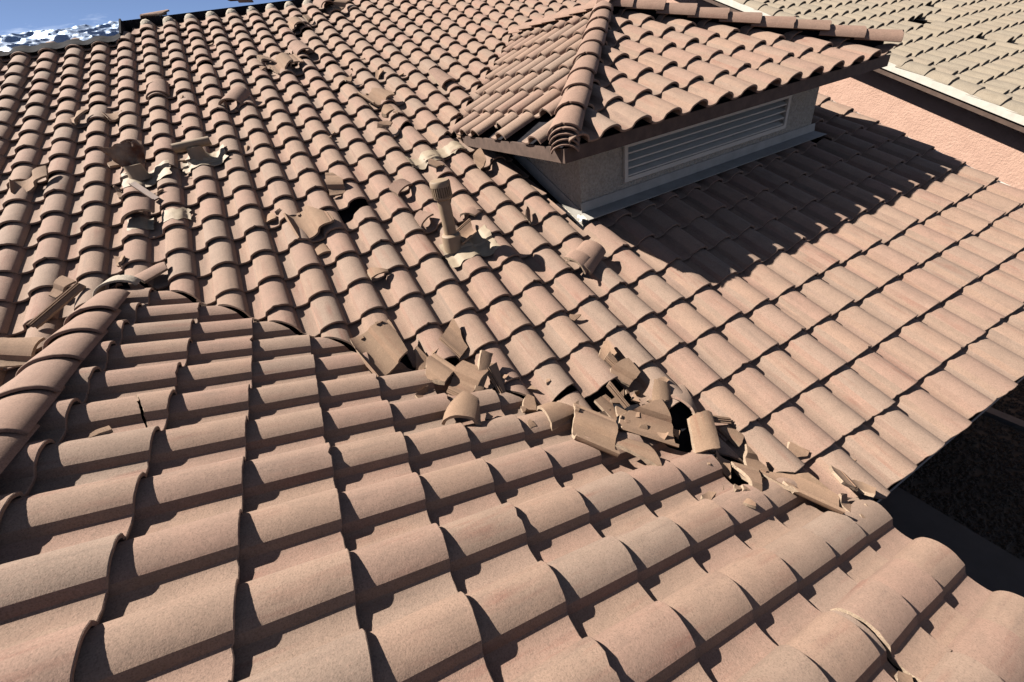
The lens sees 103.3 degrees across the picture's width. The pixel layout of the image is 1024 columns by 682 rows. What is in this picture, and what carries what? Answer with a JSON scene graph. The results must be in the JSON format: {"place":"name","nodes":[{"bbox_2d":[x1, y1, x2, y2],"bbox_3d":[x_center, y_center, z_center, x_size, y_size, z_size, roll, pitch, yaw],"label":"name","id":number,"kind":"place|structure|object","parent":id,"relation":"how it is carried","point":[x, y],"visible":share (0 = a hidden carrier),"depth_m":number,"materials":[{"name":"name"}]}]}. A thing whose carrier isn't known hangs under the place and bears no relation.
{"place":"outdoors","nodes":[
{"label":"outdoors","id":0,"kind":"place"},
{"bbox_2d":[0,0,285,34],"label":"sky","id":1,"kind":"structure","parent":0,"point":[16,16],"materials":[{"name":"blue"}]},
{"bbox_2d":[671,384,696,412],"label":"tile","id":2,"kind":"object","parent":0,"point":[685,398],"visible":0.59,"depth_m":2.71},
{"bbox_2d":[879,486,1023,596],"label":"walkway","id":3,"kind":"structure","parent":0,"point":[990,566],"depth_m":4.34,"materials":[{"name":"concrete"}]},
{"bbox_2d":[898,379,1023,561],"bbox_3d":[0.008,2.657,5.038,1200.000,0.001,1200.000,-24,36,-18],"label":"ground","id":4,"kind":"structure","parent":0,"point":[979,471],"depth_m":4.90,"materials":[{"name":"gravel"}]},
{"bbox_2d":[0,0,1023,681],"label":"house","id":5,"kind":"structure","parent":4,"relation":"on","point":[296,490],"depth_m":2.96,"materials":[{"name":"tile"}]},
{"bbox_2d":[0,337,44,367],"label":"broken tile","id":6,"kind":"object","parent":5,"relation":"on","point":[17,352],"visible":0.85,"depth_m":2.72,"materials":[{"name":"ceramic"}]},
{"bbox_2d":[9,165,47,193],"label":"broken tile","id":7,"kind":"object","parent":5,"relation":"on","point":[30,183],"visible":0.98,"depth_m":3.88,"materials":[{"name":"ceramic"}]},
{"bbox_2d":[26,282,85,328],"bbox_3d":[-3.386,-0.267,3.021,0.070,0.044,0.426,22,55,-9],"label":"tile","id":8,"kind":"object","parent":5,"relation":"on","point":[52,309],"visible":1,"depth_m":3.00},
{"bbox_2d":[0,21,122,50],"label":"foil sheet","id":9,"kind":"object","parent":5,"relation":"on","point":[83,32],"visible":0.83,"depth_m":5.99,"materials":[{"name":"metal"}]},
{"bbox_2d":[48,275,75,298],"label":"broken tile","id":10,"kind":"object","parent":5,"relation":"on","point":[62,283],"visible":0.92,"depth_m":3.13,"materials":[{"name":"ceramic"}]},
{"bbox_2d":[70,109,87,124],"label":"broken tile","id":11,"kind":"object","parent":5,"relation":"on","point":[79,113],"visible":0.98,"depth_m":4.59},
{"bbox_2d":[89,425,112,437],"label":"broken tile","id":12,"kind":"object","parent":5,"relation":"on","point":[105,430],"visible":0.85,"depth_m":1.80,"materials":[{"name":"ceramic"}]},
{"bbox_2d":[102,110,121,121],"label":"broken tile","id":13,"kind":"object","parent":5,"relation":"on","point":[113,117],"visible":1,"depth_m":4.70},
{"bbox_2d":[107,161,120,167],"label":"broken tile","id":14,"kind":"object","parent":5,"relation":"on","point":[111,164],"visible":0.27,"depth_m":4.04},
{"bbox_2d":[114,255,124,266],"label":"broken tile","id":15,"kind":"object","parent":5,"relation":"on","point":[119,261],"visible":0.99,"depth_m":3.33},
{"bbox_2d":[116,188,124,199],"bbox_3d":[-3.724,-1.392,3.836,0.080,0.070,0.078,9,42,-7],"label":"tile chip","id":16,"kind":"object","parent":5,"relation":"on","point":[119,193],"visible":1,"depth_m":3.84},
{"bbox_2d":[97,140,171,187],"bbox_3d":[-3.670,-1.743,3.983,0.482,0.404,0.342,-24,36,-18],"label":"hood vent","id":17,"kind":"object","parent":5,"relation":"on","point":[128,157],"visible":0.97,"depth_m":4.00,"materials":[{"name":"metal"}]},
{"bbox_2d":[121,197,154,223],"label":"loose ridge tile","id":18,"kind":"object","parent":5,"relation":"on","point":[139,204],"visible":1,"depth_m":3.62,"materials":[{"name":"ceramic"}]},
{"bbox_2d":[127,216,154,230],"bbox_3d":[-3.332,-1.049,3.636,0.188,0.116,0.228,-24,36,-18],"label":"flashing sheet","id":19,"kind":"object","parent":5,"relation":"on","point":[141,222],"visible":1,"depth_m":3.63,"materials":[{"name":"paint"}]},
{"bbox_2d":[129,181,159,200],"bbox_3d":[-3.460,-1.409,3.812,0.337,0.174,0.059,12,40,30],"label":"metal strip","id":20,"kind":"object","parent":5,"relation":"on","point":[142,189],"visible":1,"depth_m":3.80,"materials":[{"name":"metal"}]},
{"bbox_2d":[134,262,167,283],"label":"loose ridge tile","id":21,"kind":"object","parent":5,"relation":"on","point":[151,273],"visible":0.88,"depth_m":3.23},
{"bbox_2d":[140,9,168,18],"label":"loose ridge tile","id":22,"kind":"object","parent":5,"relation":"on","point":[155,14],"visible":0.96,"depth_m":6.52,"materials":[{"name":"ceramic"}]},
{"bbox_2d":[137,389,176,430],"bbox_3d":[-1.785,0.339,1.992,0.159,0.097,0.324,-2,28,-28],"label":"cracked tile","id":23,"kind":"object","parent":5,"relation":"on","point":[155,405],"visible":0.88,"depth_m":1.99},
{"bbox_2d":[145,78,169,99],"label":"loose ridge tile","id":24,"kind":"object","parent":5,"relation":"on","point":[159,85],"visible":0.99,"depth_m":5.09,"materials":[{"name":"ceramic"}]},
{"bbox_2d":[155,189,163,196],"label":"tile chip","id":25,"kind":"object","parent":5,"relation":"on","point":[158,192],"visible":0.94,"depth_m":3.88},
{"bbox_2d":[162,207,191,221],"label":"tile","id":26,"kind":"object","parent":5,"relation":"on","point":[176,214],"visible":1,"depth_m":3.71,"materials":[{"name":"ceramic"}]},
{"bbox_2d":[171,136,227,173],"bbox_3d":[-3.232,-1.954,4.222,0.467,0.276,0.295,-24,36,-18],"label":"vent","id":27,"kind":"object","parent":5,"relation":"on","point":[196,152],"visible":0.99,"depth_m":4.20,"materials":[{"name":"metal"}]},
{"bbox_2d":[218,85,250,104],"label":"loose ridge tile","id":28,"kind":"object","parent":5,"relation":"on","point":[240,94],"visible":1,"depth_m":4.93,"materials":[{"name":"ceramic"}]},
{"bbox_2d":[228,0,252,2],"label":"loose ridge tile","id":29,"kind":"object","parent":5,"relation":"on","point":[245,1],"visible":1,"depth_m":6.86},
{"bbox_2d":[257,55,276,63],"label":"broken tile","id":30,"kind":"object","parent":5,"relation":"on","point":[261,58],"visible":1,"depth_m":5.57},
{"bbox_2d":[266,212,276,223],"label":"broken tile","id":31,"kind":"object","parent":5,"relation":"on","point":[271,216],"visible":1,"depth_m":3.73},
{"bbox_2d":[265,53,295,74],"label":"broken tile","id":32,"kind":"object","parent":5,"relation":"on","point":[283,60],"visible":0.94,"depth_m":5.55,"materials":[{"name":"ceramic"}]},
{"bbox_2d":[286,53,303,66],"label":"broken tile","id":33,"kind":"object","parent":5,"relation":"on","point":[296,58],"visible":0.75,"depth_m":5.59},
{"bbox_2d":[287,16,305,30],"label":"broken tile","id":34,"kind":"object","parent":5,"relation":"on","point":[293,22],"visible":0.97,"depth_m":6.42,"materials":[{"name":"ceramic"}]},
{"bbox_2d":[289,40,314,55],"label":"loose ridge tile","id":35,"kind":"object","parent":5,"relation":"on","point":[296,46],"visible":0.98,"depth_m":5.87,"materials":[{"name":"ceramic"}]},
{"bbox_2d":[302,15,310,22],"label":"broken tile","id":36,"kind":"object","parent":5,"relation":"on","point":[307,18],"visible":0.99,"depth_m":6.61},
{"bbox_2d":[283,205,334,240],"bbox_3d":[-1.826,-1.097,3.671,0.358,0.094,0.373,-30,64,-19],"label":"broken tile","id":37,"kind":"object","parent":5,"relation":"on","point":[310,221],"visible":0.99,"depth_m":3.65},
{"bbox_2d":[315,243,330,256],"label":"broken tile","id":38,"kind":"object","parent":5,"relation":"on","point":[321,249],"visible":0.96,"depth_m":3.53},
{"bbox_2d":[313,0,335,7],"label":"loose ridge tile","id":39,"kind":"object","parent":5,"relation":"on","point":[319,3],"visible":1,"depth_m":6.88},
{"bbox_2d":[325,173,345,196],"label":"broken tile","id":40,"kind":"object","parent":5,"relation":"on","point":[335,184],"visible":1,"depth_m":3.99,"materials":[{"name":"ceramic"}]},
{"bbox_2d":[333,0,349,9],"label":"broken tile","id":41,"kind":"object","parent":5,"relation":"on","point":[340,5],"visible":1,"depth_m":6.93,"materials":[{"name":"ceramic"}]},
{"bbox_2d":[343,73,351,82],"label":"broken tile","id":42,"kind":"object","parent":5,"relation":"on","point":[348,79],"visible":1,"depth_m":5.37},
{"bbox_2d":[357,88,394,106],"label":"broken tile","id":43,"kind":"object","parent":5,"relation":"on","point":[375,96],"visible":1,"depth_m":5.09,"materials":[{"name":"ceramic"}]},
{"bbox_2d":[367,267,388,279],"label":"broken tile","id":44,"kind":"object","parent":5,"relation":"on","point":[373,272],"visible":1,"depth_m":3.32,"materials":[{"name":"ceramic"}]},
{"bbox_2d":[349,319,407,376],"bbox_3d":[-0.911,0.043,2.832,0.342,0.108,0.419,-33,64,-32],"label":"broken tile","id":45,"kind":"object","parent":5,"relation":"on","point":[381,343],"visible":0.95,"depth_m":2.83,"materials":[{"name":"ceramic"}]},
{"bbox_2d":[375,68,383,78],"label":"broken tile","id":46,"kind":"object","parent":5,"relation":"on","point":[378,73],"visible":0.91,"depth_m":5.56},
{"bbox_2d":[377,121,392,127],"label":"broken tile","id":47,"kind":"object","parent":5,"relation":"on","point":[382,124],"visible":1,"depth_m":4.67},
{"bbox_2d":[381,104,393,116],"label":"broken tile","id":48,"kind":"object","parent":5,"relation":"on","point":[387,109],"visible":0.98,"depth_m":4.93,"materials":[{"name":"ceramic"}]},
{"bbox_2d":[388,179,412,195],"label":"loose ridge tile","id":49,"kind":"object","parent":5,"relation":"on","point":[397,187],"visible":1,"depth_m":3.99,"materials":[{"name":"ceramic"}]},
{"bbox_2d":[414,346,426,369],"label":"broken tile","id":50,"kind":"object","parent":5,"relation":"on","point":[420,356],"visible":0.82,"depth_m":2.84,"materials":[{"name":"ceramic"}]},
{"bbox_2d":[415,385,427,397],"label":"broken tile","id":51,"kind":"object","parent":5,"relation":"on","point":[421,392],"visible":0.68,"depth_m":2.62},
{"bbox_2d":[414,210,433,226],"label":"loose ridge tile","id":52,"kind":"object","parent":5,"relation":"on","point":[421,217],"visible":1,"depth_m":3.72,"materials":[{"name":"ceramic"}]},
{"bbox_2d":[405,150,444,169],"bbox_3d":[-0.930,-1.960,4.377,0.372,0.146,0.220,-24,36,-18],"label":"flashing sheet","id":53,"kind":"object","parent":5,"relation":"on","point":[420,163],"visible":0.93,"depth_m":4.36,"materials":[{"name":"paint"}]},
{"bbox_2d":[428,158,444,167],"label":"broken tile","id":54,"kind":"object","parent":5,"relation":"on","point":[433,163],"visible":1,"depth_m":4.21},
{"bbox_2d":[425,353,454,384],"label":"broken tile","id":55,"kind":"object","parent":5,"relation":"on","point":[439,370],"visible":0.93,"depth_m":2.70,"materials":[{"name":"ceramic"}]},
{"bbox_2d":[428,68,455,87],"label":"loose ridge tile","id":56,"kind":"object","parent":5,"relation":"on","point":[441,78],"visible":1,"depth_m":5.43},
{"bbox_2d":[434,141,465,157],"bbox_3d":[-0.691,-2.125,4.488,0.357,0.122,0.220,-24,36,-18],"label":"flashing sheet","id":57,"kind":"object","parent":5,"relation":"on","point":[445,151],"visible":1,"depth_m":4.48,"materials":[{"name":"paint"}]},
{"bbox_2d":[439,319,467,359],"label":"broken tile","id":58,"kind":"object","parent":5,"relation":"on","point":[451,338],"visible":1,"depth_m":2.99,"materials":[{"name":"ceramic"}]},
{"bbox_2d":[441,391,481,425],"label":"broken tile","id":59,"kind":"object","parent":5,"relation":"on","point":[464,404],"visible":1,"depth_m":2.36,"materials":[{"name":"tile"}]},
{"bbox_2d":[429,178,499,267],"bbox_3d":[-0.421,-1.046,3.450,0.481,0.681,0.331,-24,36,-18],"label":"vent pipe","id":60,"kind":"object","parent":5,"relation":"on","point":[482,242],"visible":0.94,"depth_m":3.49,"materials":[{"name":"metal"}]},
{"bbox_2d":[456,218,476,244],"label":"broken tile","id":61,"kind":"object","parent":5,"relation":"on","point":[466,230],"visible":0.66,"depth_m":3.64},
{"bbox_2d":[446,360,487,395],"bbox_3d":[-0.314,0.261,2.671,0.209,0.094,0.271,22,36,14],"label":"broken tile","id":62,"kind":"object","parent":5,"relation":"on","point":[468,377],"visible":0.81,"depth_m":2.69,"materials":[{"name":"ceramic"}]},
{"bbox_2d":[460,206,481,216],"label":"loose ridge tile","id":63,"kind":"object","parent":5,"relation":"on","point":[472,211],"visible":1,"depth_m":3.81,"materials":[{"name":"ceramic"}]},
{"bbox_2d":[473,148,485,169],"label":"broken tile","id":64,"kind":"object","parent":5,"relation":"on","point":[479,157],"visible":1,"depth_m":4.29,"materials":[{"name":"ceramic"}]},
{"bbox_2d":[474,350,492,390],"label":"tile","id":65,"kind":"object","parent":5,"relation":"on","point":[484,360],"visible":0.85,"depth_m":2.74,"materials":[{"name":"ceramic"}]},
{"bbox_2d":[485,412,492,419],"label":"tile chip","id":66,"kind":"object","parent":5,"relation":"on","point":[488,416],"visible":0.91,"depth_m":2.42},
{"bbox_2d":[487,362,505,393],"bbox_3d":[-0.092,0.261,2.757,0.119,0.224,0.030,-26,-7,-41],"label":"tile rib","id":67,"kind":"object","parent":5,"relation":"on","point":[494,376],"visible":0.97,"depth_m":2.74,"materials":[{"name":"ceramic"}]},
{"bbox_2d":[501,374,508,378],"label":"tile chip","id":68,"kind":"object","parent":5,"relation":"on","point":[504,376],"visible":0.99,"depth_m":2.77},
{"bbox_2d":[520,406,525,412],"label":"tile chip","id":69,"kind":"object","parent":5,"relation":"on","point":[523,409],"visible":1,"depth_m":2.64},
{"bbox_2d":[524,206,530,224],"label":"broken tile","id":70,"kind":"object","parent":5,"relation":"on","point":[527,215],"visible":1,"depth_m":3.81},
{"bbox_2d":[522,394,536,411],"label":"broken tile","id":71,"kind":"object","parent":5,"relation":"on","point":[528,403],"visible":0.94,"depth_m":2.69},
{"bbox_2d":[527,419,535,427],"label":"tile chip","id":72,"kind":"object","parent":5,"relation":"on","point":[530,423],"visible":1,"depth_m":2.45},
{"bbox_2d":[528,385,537,390],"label":"tile chip","id":73,"kind":"object","parent":5,"relation":"on","point":[531,387],"visible":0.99,"depth_m":2.80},
{"bbox_2d":[537,402,573,430],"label":"broken tile","id":74,"kind":"object","parent":5,"relation":"on","point":[558,414],"visible":0.82,"depth_m":2.55,"materials":[{"name":"ceramic"}]},
{"bbox_2d":[569,314,580,321],"bbox_3d":[0.489,-0.193,3.174,0.079,0.041,0.082,33,73,8],"label":"tile chip","id":75,"kind":"object","parent":5,"relation":"on","point":[573,317],"visible":0.93,"depth_m":3.17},
{"bbox_2d":[564,240,605,274],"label":"loose ridge tile","id":76,"kind":"object","parent":5,"relation":"on","point":[594,251],"visible":0.79,"depth_m":3.45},
{"bbox_2d":[564,250,589,273],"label":"roof tile","id":77,"kind":"object","parent":76,"relation":"on","point":[580,258],"visible":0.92,"depth_m":3.38,"materials":[{"name":"ceramic"}]},
{"bbox_2d":[572,403,619,457],"bbox_3d":[0.497,0.537,2.466,0.344,0.108,0.358,21,20,12],"label":"broken tile","id":78,"kind":"object","parent":5,"relation":"on","point":[599,430],"visible":0.99,"depth_m":2.46,"materials":[{"name":"ceramic"}]},
{"bbox_2d":[594,394,616,419],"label":"broken tile","id":79,"kind":"object","parent":5,"relation":"on","point":[603,403],"visible":0.87,"depth_m":2.70,"materials":[{"name":"ceramic"}]},
{"bbox_2d":[598,340,616,360],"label":"broken tile","id":80,"kind":"object","parent":5,"relation":"on","point":[606,348],"visible":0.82,"depth_m":2.95,"materials":[{"name":"ceramic"}]},
{"bbox_2d":[606,381,629,408],"bbox_3d":[0.702,0.359,2.697,0.048,0.028,0.204,-36,78,-11],"label":"tile rib","id":81,"kind":"object","parent":5,"relation":"on","point":[615,392],"visible":1,"depth_m":2.69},
{"bbox_2d":[610,390,623,403],"bbox_3d":[0.705,0.378,2.708,0.101,0.099,0.049,-10,34,2],"label":"tile chip","id":82,"kind":"object","parent":81,"relation":"on","point":[614,400],"visible":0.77,"depth_m":2.71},
{"bbox_2d":[610,358,639,386],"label":"broken tile","id":83,"kind":"object","parent":5,"relation":"on","point":[626,371],"visible":0.98,"depth_m":2.82,"materials":[{"name":"ceramic"}]},
{"bbox_2d":[604,352,617,365],"bbox_3d":[0.735,0.160,2.873,0.083,0.030,0.179,-36,75,-31],"label":"tile rib","id":84,"kind":"object","parent":83,"relation":"on","point":[610,359],"visible":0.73,"depth_m":2.87,"materials":[{"name":"ceramic"}]},
{"bbox_2d":[631,394,639,402],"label":"tile chip","id":85,"kind":"object","parent":5,"relation":"on","point":[634,398],"visible":1,"depth_m":2.71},
{"bbox_2d":[615,438,661,465],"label":"broken tile","id":86,"kind":"object","parent":5,"relation":"on","point":[646,453],"visible":0.95,"depth_m":2.34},
{"bbox_2d":[618,398,678,447],"bbox_3d":[0.892,0.499,2.624,0.369,0.094,0.318,17,50,4],"label":"broken tile","id":87,"kind":"object","parent":5,"relation":"on","point":[655,416],"visible":0.98,"depth_m":2.62,"materials":[{"name":"ceramic"}]},
{"bbox_2d":[615,406,626,416],"bbox_3d":[0.718,0.468,2.671,0.076,0.032,0.067,7,54,2],"label":"tile chip","id":88,"kind":"object","parent":87,"relation":"on","point":[619,411],"visible":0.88,"depth_m":2.67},
{"bbox_2d":[639,424,647,429],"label":"tile chip","id":89,"kind":"object","parent":87,"relation":"on","point":[643,426],"visible":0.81,"depth_m":2.60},
{"bbox_2d":[657,432,668,439],"bbox_3d":[0.945,0.608,2.575,0.096,0.036,0.059,1,36,18],"label":"tile chip","id":90,"kind":"object","parent":87,"relation":"on","point":[663,435],"visible":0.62,"depth_m":2.57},
{"bbox_2d":[652,379,670,402],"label":"broken tile","id":91,"kind":"object","parent":5,"relation":"on","point":[662,390],"visible":0.78,"depth_m":2.73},
{"bbox_2d":[658,376,668,381],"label":"tile chip","id":92,"kind":"object","parent":5,"relation":"on","point":[665,379],"visible":0.67,"depth_m":2.80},
{"bbox_2d":[673,428,679,438],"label":"tile chip","id":93,"kind":"object","parent":5,"relation":"on","point":[676,433],"visible":0.7,"depth_m":2.64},
{"bbox_2d":[687,410,719,452],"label":"broken tile","id":94,"kind":"object","parent":5,"relation":"on","point":[703,431],"visible":0.97,"depth_m":2.53,"materials":[{"name":"ceramic"}]},
{"bbox_2d":[700,491,715,499],"bbox_3d":[1.068,0.845,2.205,0.081,0.027,0.100,17,20,18],"label":"tile chip","id":95,"kind":"object","parent":5,"relation":"on","point":[710,495],"visible":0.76,"depth_m":2.20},
{"bbox_2d":[692,412,730,423],"bbox_3d":[1.309,0.502,2.653,0.263,0.028,0.068,7,42,-8],"label":"tile rib","id":96,"kind":"object","parent":5,"relation":"on","point":[721,419],"visible":0.54,"depth_m":2.65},
{"bbox_2d":[714,450,730,479],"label":"broken tile","id":97,"kind":"object","parent":5,"relation":"on","point":[726,467],"visible":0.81,"depth_m":2.48,"materials":[{"name":"ceramic"}]},
{"bbox_2d":[719,426,743,447],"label":"broken tile","id":98,"kind":"object","parent":5,"relation":"on","point":[735,437],"visible":1,"depth_m":2.63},
{"bbox_2d":[733,484,741,491],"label":"tile chip","id":99,"kind":"object","parent":5,"relation":"on","point":[737,488],"visible":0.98,"depth_m":2.24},
{"bbox_2d":[741,484,750,490],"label":"tile chip","id":100,"kind":"object","parent":5,"relation":"on","point":[744,488],"visible":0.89,"depth_m":2.24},
{"bbox_2d":[731,461,761,491],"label":"broken tile","id":101,"kind":"object","parent":5,"relation":"on","point":[752,475],"visible":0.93,"depth_m":2.34,"materials":[{"name":"tile"}]},
{"bbox_2d":[743,498,755,508],"bbox_3d":[1.255,0.858,2.141,0.061,0.024,0.052,11,22,28],"label":"tile chip","id":102,"kind":"object","parent":5,"relation":"on","point":[749,502],"visible":1,"depth_m":2.13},
{"bbox_2d":[743,444,768,470],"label":"broken tile","id":103,"kind":"object","parent":5,"relation":"on","point":[750,457],"visible":0.69,"depth_m":2.47,"materials":[{"name":"ceramic"}]},
{"bbox_2d":[782,481,794,493],"bbox_3d":[1.592,0.836,2.331,0.085,0.027,0.070,-7,26,-46],"label":"tile chip","id":104,"kind":"object","parent":5,"relation":"on","point":[785,483],"visible":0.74,"depth_m":2.33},
{"bbox_2d":[787,442,809,457],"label":"broken tile","id":105,"kind":"object","parent":5,"relation":"on","point":[797,451],"visible":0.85,"depth_m":2.59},
{"bbox_2d":[758,468,845,513],"bbox_3d":[1.653,0.830,2.342,0.427,0.080,0.201,23,32,25],"label":"broken tile","id":106,"kind":"object","parent":5,"relation":"on","point":[810,487],"visible":0.97,"depth_m":2.33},
{"bbox_2d":[829,465,857,491],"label":"broken tile","id":107,"kind":"object","parent":5,"relation":"on","point":[841,477],"visible":1,"depth_m":2.37,"materials":[{"name":"tile"}]},
{"bbox_2d":[838,493,851,511],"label":"broken tile","id":108,"kind":"object","parent":5,"relation":"on","point":[845,504],"visible":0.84,"depth_m":2.30,"materials":[{"name":"tile"}]},
{"bbox_2d":[851,479,875,496],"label":"broken tile","id":109,"kind":"object","parent":5,"relation":"on","point":[866,489],"visible":0.74,"depth_m":2.36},
{"bbox_2d":[830,579,951,681],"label":"cracked tile","id":110,"kind":"object","parent":5,"relation":"on","point":[886,614],"visible":0.96,"depth_m":1.66,"materials":[{"name":"tile"}]},
{"bbox_2d":[894,671,912,681],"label":"broken tile","id":111,"kind":"object","parent":5,"relation":"on","point":[901,677],"visible":0.97,"depth_m":1.52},
{"bbox_2d":[666,0,1023,190],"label":"neighbour house","id":112,"kind":"structure","parent":4,"relation":"on","point":[948,80],"depth_m":6.58,"materials":[{"name":"pink paint"}]},
{"bbox_2d":[983,407,1023,430],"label":"path edging","id":113,"kind":"object","parent":4,"relation":"on","point":[1005,418],"depth_m":5.40,"materials":[{"name":"concrete"}]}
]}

